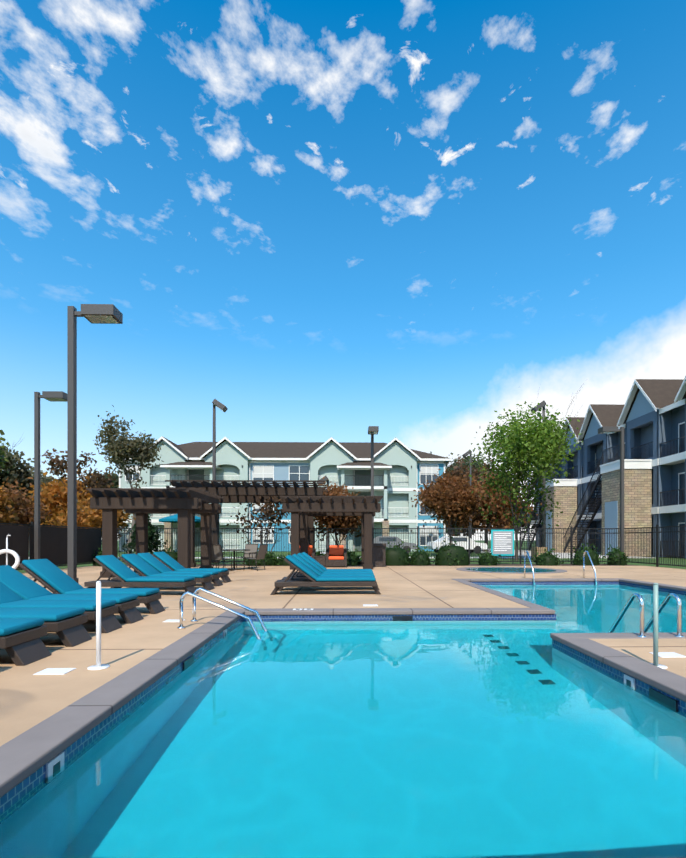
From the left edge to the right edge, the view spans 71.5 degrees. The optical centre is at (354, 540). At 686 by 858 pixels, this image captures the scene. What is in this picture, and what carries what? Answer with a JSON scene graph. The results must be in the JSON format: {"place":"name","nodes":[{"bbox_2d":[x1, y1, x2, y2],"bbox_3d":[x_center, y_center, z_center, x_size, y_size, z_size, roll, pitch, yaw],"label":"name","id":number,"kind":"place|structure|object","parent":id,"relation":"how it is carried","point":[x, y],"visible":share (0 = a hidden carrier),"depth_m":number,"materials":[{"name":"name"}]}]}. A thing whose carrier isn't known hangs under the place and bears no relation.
{"place":"outdoors","nodes":[
{"label":"outdoors","id":0,"kind":"place"},
{"bbox_2d":[0,584,685,857],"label":"water","id":1,"kind":"structure","parent":0,"point":[519,738],"depth_m":2.69,"materials":[{"name":"blue liquid"}]},
{"bbox_2d":[0,0,685,539],"label":"sky","id":2,"kind":"structure","parent":0,"point":[312,220],"materials":[{"name":"blue"}]},
{"bbox_2d":[17,540,685,572],"bbox_3d":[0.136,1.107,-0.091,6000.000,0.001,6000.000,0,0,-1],"label":"ground","id":3,"kind":"structure","parent":0,"point":[277,553],"depth_m":27.38,"materials":[{"name":"green plant"}]},
{"bbox_2d":[0,430,14,473],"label":"tree","id":4,"kind":"object","parent":3,"relation":"on","point":[2,453],"visible":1,"depth_m":29.47,"materials":[{"name":"green plant"}]},
{"bbox_2d":[0,483,26,525],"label":"autumn tree","id":5,"kind":"object","parent":3,"relation":"on","point":[6,511],"visible":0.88,"depth_m":18.42,"materials":[{"name":"orange plant"}]},
{"bbox_2d":[0,434,44,498],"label":"tree","id":6,"kind":"object","parent":3,"relation":"on","point":[21,474],"visible":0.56,"depth_m":39.72,"materials":[{"name":"green plant"}]},
{"bbox_2d":[0,478,63,526],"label":"autumn tree","id":7,"kind":"object","parent":3,"relation":"on","point":[27,517],"visible":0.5,"depth_m":22.50,"materials":[{"name":"orange plant"}]},
{"bbox_2d":[15,461,60,524],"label":"tree","id":8,"kind":"object","parent":3,"relation":"on","point":[47,479],"visible":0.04,"depth_m":50.74,"materials":[{"name":"brown plant"}]},
{"bbox_2d":[0,522,101,570],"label":"fence","id":9,"kind":"object","parent":3,"relation":"on","point":[31,524],"visible":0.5,"depth_m":16.32,"materials":[{"name":"black metal"}]},
{"bbox_2d":[0,525,100,568],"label":"windscreen","id":10,"kind":"object","parent":9,"relation":"attached to","point":[53,545],"visible":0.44,"depth_m":17.17,"materials":[{"name":"black fabric"}]},
{"bbox_2d":[19,469,118,526],"bbox_3d":[-24.341,-2.577,41.401,7.642,7.408,8.049,0,0,-13],"label":"tree","id":11,"kind":"object","parent":3,"relation":"on","point":[48,492],"visible":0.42,"depth_m":39.74,"materials":[{"name":"orange plant"}]},
{"bbox_2d":[42,448,115,515],"bbox_3d":[-19.238,-2.648,33.324,4.714,7.593,4.163,0,0,-22],"label":"grey tree","id":12,"kind":"object","parent":3,"relation":"on","point":[102,481],"visible":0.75,"depth_m":33.24,"materials":[{"name":"green plant"}]},
{"bbox_2d":[54,495,135,544],"bbox_3d":[-14.016,-0.722,26.127,3.630,3.699,3.852,0,0,10],"label":"autumn tree","id":13,"kind":"object","parent":3,"relation":"on","point":[89,517],"visible":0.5,"depth_m":25.25,"materials":[{"name":"orange plant"}]},
{"bbox_2d":[79,468,118,536],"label":"tree","id":14,"kind":"object","parent":3,"relation":"on","point":[116,482],"visible":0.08,"depth_m":54.14,"materials":[{"name":"green plant"}]},
{"bbox_2d":[92,405,164,553],"bbox_3d":[-13.854,-3.527,29.521,4.085,9.344,2.978,0,0,-32],"label":"grey tree","id":15,"kind":"object","parent":3,"relation":"on","point":[120,450],"visible":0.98,"depth_m":29.04,"materials":[{"name":"green plant"}]},
{"bbox_2d":[159,514,200,522],"bbox_3d":[-8.686,-0.198,24.226,2.310,2.550,2.310,0,0,-24],"label":"umbrella","id":16,"kind":"object","parent":3,"relation":"on","point":[172,519],"visible":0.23,"depth_m":23.49,"materials":[{"name":"blue fabric"}]},
{"bbox_2d":[212,399,227,479],"bbox_3d":[-7.870,-3.542,27.744,0.856,9.238,0.600,0,0,-1],"label":"pole","id":17,"kind":"object","parent":3,"relation":"on","point":[219,405],"visible":0.48,"depth_m":27.66,"materials":[{"name":"grey metal"}]},
{"bbox_2d":[227,496,290,552],"bbox_3d":[-4.337,-0.695,22.620,3.958,3.675,2.836,0,0,34],"label":"tree","id":18,"kind":"object","parent":3,"relation":"on","point":[269,511],"visible":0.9,"depth_m":22.33,"materials":[{"name":"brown plant"}]},
{"bbox_2d":[119,436,450,551],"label":"building","id":19,"kind":"structure","parent":3,"relation":"on","point":[401,470],"depth_m":46.15,"materials":[{"name":"green"}]},
{"bbox_2d":[314,477,360,544],"bbox_3d":[-0.787,-0.978,23.783,3.849,4.210,3.808,0,0,-1],"label":"brown tree","id":20,"kind":"object","parent":3,"relation":"on","point":[339,521],"visible":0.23,"depth_m":23.24,"materials":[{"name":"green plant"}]},
{"bbox_2d":[0,566,685,745],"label":"deck","id":21,"kind":"structure","parent":3,"relation":"on","point":[28,699],"depth_m":7.63,"materials":[{"name":"beige concrete"}]},
{"bbox_2d":[0,535,19,568],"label":"life ring","id":22,"kind":"object","parent":21,"relation":"on","point":[15,555],"visible":0.69,"depth_m":12.98,"materials":[{"name":"white paint"}]},
{"bbox_2d":[0,618,50,665],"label":"lounger","id":23,"kind":"object","parent":21,"relation":"on","point":[21,643],"visible":1,"depth_m":4.23,"materials":[{"name":"wicker"}]},
{"bbox_2d":[0,607,91,646],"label":"lounger","id":24,"kind":"object","parent":21,"relation":"on","point":[66,626],"visible":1,"depth_m":4.90,"materials":[{"name":"fabric"}]},
{"bbox_2d":[34,391,66,558],"bbox_3d":[-10.344,-1.973,16.189,1.120,6.100,0.440,0,0,-1],"label":"pole","id":25,"kind":"object","parent":21,"relation":"on","point":[55,396],"visible":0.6,"depth_m":16.11,"materials":[{"name":"grey metal"}]},
{"bbox_2d":[0,581,121,632],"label":"lounger","id":26,"kind":"object","parent":21,"relation":"on","point":[9,598],"visible":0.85,"depth_m":5.66,"materials":[{"name":"fabric"}]},
{"bbox_2d":[0,565,143,623],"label":"lounger","id":27,"kind":"object","parent":21,"relation":"on","point":[21,585],"visible":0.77,"depth_m":6.26,"materials":[{"name":"fabric"}]},
{"bbox_2d":[18,559,164,613],"bbox_3d":[-3.989,0.680,7.092,2.199,0.794,0.598,0,0,-1],"label":"lounger","id":28,"kind":"object","parent":21,"relation":"on","point":[50,576],"visible":0.58,"depth_m":6.94,"materials":[{"name":"fabric"}]},
{"bbox_2d":[67,304,122,583],"bbox_3d":[-5.667,-1.973,10.287,1.120,6.100,0.440,0,0,-1],"label":"pole","id":29,"kind":"object","parent":21,"relation":"on","point":[102,313],"visible":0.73,"depth_m":10.21,"materials":[{"name":"grey metal"}]},
{"bbox_2d":[87,581,109,669],"bbox_3d":[-2.163,0.711,4.031,0.170,0.732,0.170,0,0,-1],"label":"post","id":30,"kind":"object","parent":21,"relation":"on","point":[98,666],"visible":0.98,"depth_m":4.01,"materials":[{"name":"white metal"}]},
{"bbox_2d":[84,555,198,595],"bbox_3d":[-4.251,0.690,9.517,2.194,0.775,0.570,0,0,3],"label":"lounger","id":31,"kind":"object","parent":21,"relation":"on","point":[123,574],"visible":0.88,"depth_m":9.28,"materials":[{"name":"fabric"}]},
{"bbox_2d":[86,488,223,577],"bbox_3d":[-6.063,-0.205,14.980,3.250,2.564,3.300,0,0,-1],"label":"pergola","id":32,"kind":"object","parent":21,"relation":"on","point":[184,504],"visible":0.85,"depth_m":13.76,"materials":[{"name":"brown wood"}]},
{"bbox_2d":[111,554,214,589],"bbox_3d":[-4.211,0.690,10.468,2.194,0.775,0.570,0,0,2],"label":"lounger","id":33,"kind":"object","parent":21,"relation":"on","point":[139,565],"visible":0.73,"depth_m":10.28,"materials":[{"name":"fabric"}]},
{"bbox_2d":[137,553,222,585],"bbox_3d":[-4.259,0.690,11.318,2.194,0.775,0.570,0,0,1],"label":"lounger","id":34,"kind":"object","parent":21,"relation":"on","point":[154,562],"visible":0.5,"depth_m":11.19,"materials":[{"name":"fabric"}]},
{"bbox_2d":[152,552,230,582],"bbox_3d":[-4.310,0.690,12.317,2.194,0.775,0.570,0,0,3],"label":"lounger","id":35,"kind":"object","parent":21,"relation":"on","point":[168,561],"visible":0.6,"depth_m":12.11,"materials":[{"name":"fabric"}]},
{"bbox_2d":[212,544,231,570],"bbox_3d":[-4.679,0.612,16.564,0.568,0.934,0.688,0,0,19],"label":"sling chair","id":36,"kind":"object","parent":21,"relation":"on","point":[217,553],"visible":0.77,"depth_m":16.31,"materials":[{"name":"grey metal"}]},
{"bbox_2d":[222,549,249,569],"bbox_3d":[-4.389,0.710,17.416,1.160,0.735,1.160,0,0,-1],"label":"dining table","id":37,"kind":"object","parent":21,"relation":"on","point":[233,550],"visible":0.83,"depth_m":17.39,"materials":[{"name":"brown metal"}]},
{"bbox_2d":[165,480,327,566],"bbox_3d":[-4.340,-0.640,20.968,6.250,3.434,5.400,0,0,-1],"label":"pergola","id":38,"kind":"object","parent":21,"relation":"on","point":[232,491],"visible":0.73,"depth_m":18.95,"materials":[{"name":"brown wood"}]},
{"bbox_2d":[236,544,257,567],"bbox_3d":[-4.100,0.612,18.268,0.568,0.934,0.688,0,0,19],"label":"sling chair","id":39,"kind":"object","parent":21,"relation":"on","point":[253,548],"visible":0.83,"depth_m":18.47,"materials":[{"name":"beige fabric"}]},
{"bbox_2d":[244,544,267,570],"bbox_3d":[-3.537,0.612,17.126,0.688,0.934,0.568,0,0,19],"label":"sling chair","id":40,"kind":"object","parent":21,"relation":"on","point":[262,550],"visible":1,"depth_m":17.00,"materials":[{"name":"beige fabric"}]},
{"bbox_2d":[308,545,315,558],"bbox_3d":[-1.996,0.641,19.168,0.840,0.872,0.800,0,0,-1],"label":"club chair","id":41,"kind":"object","parent":21,"relation":"on","point":[311,551],"visible":0.15,"depth_m":19.35,"materials":[{"name":"fabric"}]},
{"bbox_2d":[315,555,325,566],"bbox_3d":[-1.354,0.847,19.081,0.440,0.460,0.640,0,0,-1],"label":"side table","id":42,"kind":"object","parent":21,"relation":"on","point":[321,559],"visible":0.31,"depth_m":18.78,"materials":[{"name":"wicker"}]},
{"bbox_2d":[270,555,380,594],"bbox_3d":[-0.572,0.690,9.616,2.200,0.775,0.605,0,0,-1],"label":"lounger","id":43,"kind":"object","parent":21,"relation":"on","point":[315,580],"visible":1,"depth_m":9.35,"materials":[{"name":"wicker"}]},
{"bbox_2d":[278,554,379,590],"bbox_3d":[-0.559,0.690,10.416,2.194,0.775,0.570,0,0,-4],"label":"lounger","id":44,"kind":"object","parent":21,"relation":"on","point":[306,564],"visible":0.42,"depth_m":10.18,"materials":[{"name":"fabric"}]},
{"bbox_2d":[279,496,382,569],"bbox_3d":[-0.874,-0.275,19.091,3.800,2.704,3.900,0,0,-1],"label":"pergola","id":45,"kind":"object","parent":21,"relation":"on","point":[366,508],"visible":0.94,"depth_m":17.52,"materials":[{"name":"brown wood"}]},
{"bbox_2d":[287,553,377,585],"bbox_3d":[-0.546,0.690,11.217,2.194,0.775,0.570,0,0,-3],"label":"lounger","id":46,"kind":"object","parent":21,"relation":"on","point":[310,562],"visible":0.35,"depth_m":10.98,"materials":[{"name":"fabric"}]},
{"bbox_2d":[293,552,372,573],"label":"lounger","id":47,"kind":"object","parent":21,"relation":"on","point":[314,561],"visible":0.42,"depth_m":11.78,"materials":[{"name":"fabric"}]},
{"bbox_2d":[326,545,346,567],"bbox_3d":[-0.726,0.641,19.195,0.840,0.872,0.800,0,0,-1],"label":"club chair","id":48,"kind":"object","parent":21,"relation":"on","point":[336,555],"visible":1,"depth_m":18.81,"materials":[{"name":"wicker"}]},
{"bbox_2d":[0,581,685,813],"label":"pool tile border","id":49,"kind":"object","parent":21,"relation":"in","point":[29,783],"visible":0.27,"depth_m":4.35,"materials":[{"name":"tile"}]},
{"bbox_2d":[0,578,685,797],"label":"coping","id":50,"kind":"object","parent":21,"relation":"on","point":[28,753],"visible":0.88,"depth_m":3.94,"materials":[{"name":"grey concrete"}]},
{"bbox_2d":[33,604,685,674],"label":"deck skimmer lids","id":51,"kind":"object","parent":21,"relation":"on","point":[54,671],"visible":0.77,"depth_m":3.98,"materials":[{"name":"white paint"}]},
{"bbox_2d":[372,543,385,566],"bbox_3d":[0.968,0.602,19.478,0.620,0.950,0.625,0,0,-1],"label":"trash bin","id":52,"kind":"object","parent":21,"relation":"on","point":[378,554],"visible":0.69,"depth_m":19.20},
{"bbox_2d":[177,551,683,638],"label":"pool handrails","id":53,"kind":"object","parent":21,"relation":"on","point":[194,595],"visible":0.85,"depth_m":5.80,"materials":[{"name":"silver metal"}]},
{"bbox_2d":[456,567,566,573],"bbox_3d":[5.617,1.069,17.230,3.800,0.016,3.800,0,0,-1],"label":"spa","id":54,"kind":"object","parent":21,"relation":"on","point":[516,570],"visible":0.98,"depth_m":16.87,"materials":[{"name":"teal liquid"}]},
{"bbox_2d":[624,525,685,566],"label":"fence","id":55,"kind":"object","parent":21,"relation":"on","point":[657,532],"visible":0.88,"depth_m":19.20,"materials":[{"name":"black metal"}]},
{"bbox_2d":[650,583,667,668],"bbox_3d":[2.567,0.721,4.062,0.170,0.712,0.170,0,0,-1],"label":"post","id":56,"kind":"object","parent":21,"relation":"on","point":[655,624],"visible":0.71,"depth_m":4.05,"materials":[{"name":"white metal"}]},
{"bbox_2d":[368,426,378,542],"bbox_3d":[0.827,-1.973,21.408,0.440,6.100,1.120,0,0,-1],"label":"pole","id":57,"kind":"object","parent":3,"relation":"on","point":[373,431],"visible":0.58,"depth_m":21.76,"materials":[{"name":"grey metal"}]},
{"bbox_2d":[125,564,636,565],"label":"mulch","id":58,"kind":"object","parent":3,"relation":"on","point":[444,565],"visible":0.21,"depth_m":20.54,"materials":[{"name":"brown soil"}]},
{"bbox_2d":[119,514,167,554],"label":"tree","id":59,"kind":"object","parent":58,"relation":"on","point":[152,544],"visible":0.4,"depth_m":20.39,"materials":[{"name":"green plant"}]},
{"bbox_2d":[91,533,629,565],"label":"shrubs","id":60,"kind":"object","parent":58,"relation":"on","point":[451,555],"visible":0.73,"depth_m":20.45,"materials":[{"name":"green plant"}]},
{"bbox_2d":[117,526,619,563],"bbox_3d":[0.526,0.225,21.422,23.380,1.705,0.080,0,0,-1],"label":"fence","id":61,"kind":"object","parent":58,"relation":"on","point":[489,533],"visible":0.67,"depth_m":21.49,"materials":[{"name":"black metal"}]},
{"bbox_2d":[491,530,513,563],"bbox_3d":[6.676,0.302,21.501,1.040,1.550,0.084,0,0,-1],"label":"sign","id":62,"kind":"object","parent":58,"relation":"on","point":[502,542],"visible":0.96,"depth_m":21.46,"materials":[{"name":"teal"}]},
{"bbox_2d":[598,427,623,551],"bbox_3d":[11.464,-1.973,21.155,1.120,6.100,0.440,0,0,-1],"label":"pole","id":63,"kind":"object","parent":58,"relation":"on","point":[606,430],"visible":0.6,"depth_m":21.10,"materials":[{"name":"grey metal"}]},
{"bbox_2d":[118,549,653,558],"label":"sidewalks","id":64,"kind":"structure","parent":3,"relation":"on","point":[558,555],"depth_m":33.24,"materials":[{"name":"grey concrete"}]},
{"bbox_2d":[317,476,329,547],"bbox_3d":[-2.016,-1.542,30.870,0.856,5.238,0.600,0,0,-1],"label":"pole","id":65,"kind":"object","parent":64,"relation":"on","point":[326,479],"visible":0.33,"depth_m":30.78,"materials":[{"name":"black metal"}]},
{"bbox_2d":[374,536,416,552],"bbox_3d":[2.792,0.373,38.975,4.520,1.392,1.720,0,0,2],"label":"grey car","id":66,"kind":"object","parent":3,"relation":"on","point":[392,538],"visible":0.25,"depth_m":38.11,"materials":[{"name":"grey metal"}]},
{"bbox_2d":[411,467,487,545],"bbox_3d":[6.526,-1.917,32.249,5.216,6.088,5.102,0,0,-44],"label":"tree","id":67,"kind":"object","parent":3,"relation":"on","point":[447,497],"visible":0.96,"depth_m":31.25,"materials":[{"name":"brown plant"}]},
{"bbox_2d":[445,524,461,535],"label":"tree","id":68,"kind":"object","parent":3,"relation":"on","point":[456,531],"depth_m":173.31,"materials":[{"name":"green plant"}]},
{"bbox_2d":[427,536,486,553],"bbox_3d":[8.301,0.373,38.591,4.520,1.392,1.720,0,0,-6],"label":"white car","id":69,"kind":"object","parent":3,"relation":"on","point":[463,544],"visible":0.62,"depth_m":37.81,"materials":[{"name":"white metal"}]},
{"bbox_2d":[430,451,491,526],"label":"tree","id":70,"kind":"object","parent":3,"relation":"on","point":[467,464],"visible":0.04,"depth_m":56.87,"materials":[{"name":"brown plant"}]},
{"bbox_2d":[462,450,471,538],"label":"pole","id":71,"kind":"object","parent":3,"relation":"on","point":[465,455],"visible":0.54,"depth_m":43.05,"materials":[{"name":"grey metal"}]},
{"bbox_2d":[445,457,504,535],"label":"tree","id":72,"kind":"object","parent":3,"relation":"on","point":[457,469],"visible":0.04,"depth_m":48.92,"materials":[{"name":"brown plant"}]},
{"bbox_2d":[447,453,512,532],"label":"tree","id":73,"kind":"object","parent":3,"relation":"on","point":[469,462],"depth_m":63.85,"materials":[{"name":"plant"}]},
{"bbox_2d":[437,466,541,551],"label":"tree","id":74,"kind":"object","parent":3,"relation":"on","point":[502,522],"visible":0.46,"depth_m":42.52,"materials":[{"name":"brown plant"}]},
{"bbox_2d":[493,506,526,532],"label":"tree","id":75,"kind":"object","parent":3,"relation":"on","point":[515,526],"visible":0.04,"depth_m":179.29,"materials":[{"name":"green plant"}]},
{"bbox_2d":[457,379,586,560],"bbox_3d":[9.187,-3.768,25.672,6.578,9.790,7.699,0,0,-1],"label":"green tree","id":76,"kind":"object","parent":3,"relation":"on","point":[528,447],"visible":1,"depth_m":24.78,"materials":[{"name":"green plant"}]},
{"bbox_2d":[520,497,535,532],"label":"tree","id":77,"kind":"object","parent":3,"relation":"on","point":[526,521],"depth_m":160.64,"materials":[{"name":"green plant"}]},
{"bbox_2d":[531,401,545,546],"bbox_3d":[11.132,-3.642,28.750,0.856,9.438,0.600,0,0,-1],"label":"pole","id":78,"kind":"object","parent":3,"relation":"on","point":[542,404],"visible":0.44,"depth_m":28.66,"materials":[{"name":"grey metal"}]},
{"bbox_2d":[519,376,685,557],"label":"building","id":79,"kind":"structure","parent":3,"relation":"on","point":[649,416],"depth_m":32.51,"materials":[{"name":"blue"}]},
{"bbox_2d":[532,546,546,557],"bbox_3d":[10.461,0.717,26.935,0.660,0.720,0.660,0,0,-1],"label":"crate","id":80,"kind":"object","parent":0,"point":[542,549],"visible":0.38,"depth_m":26.61,"materials":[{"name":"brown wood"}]}
]}

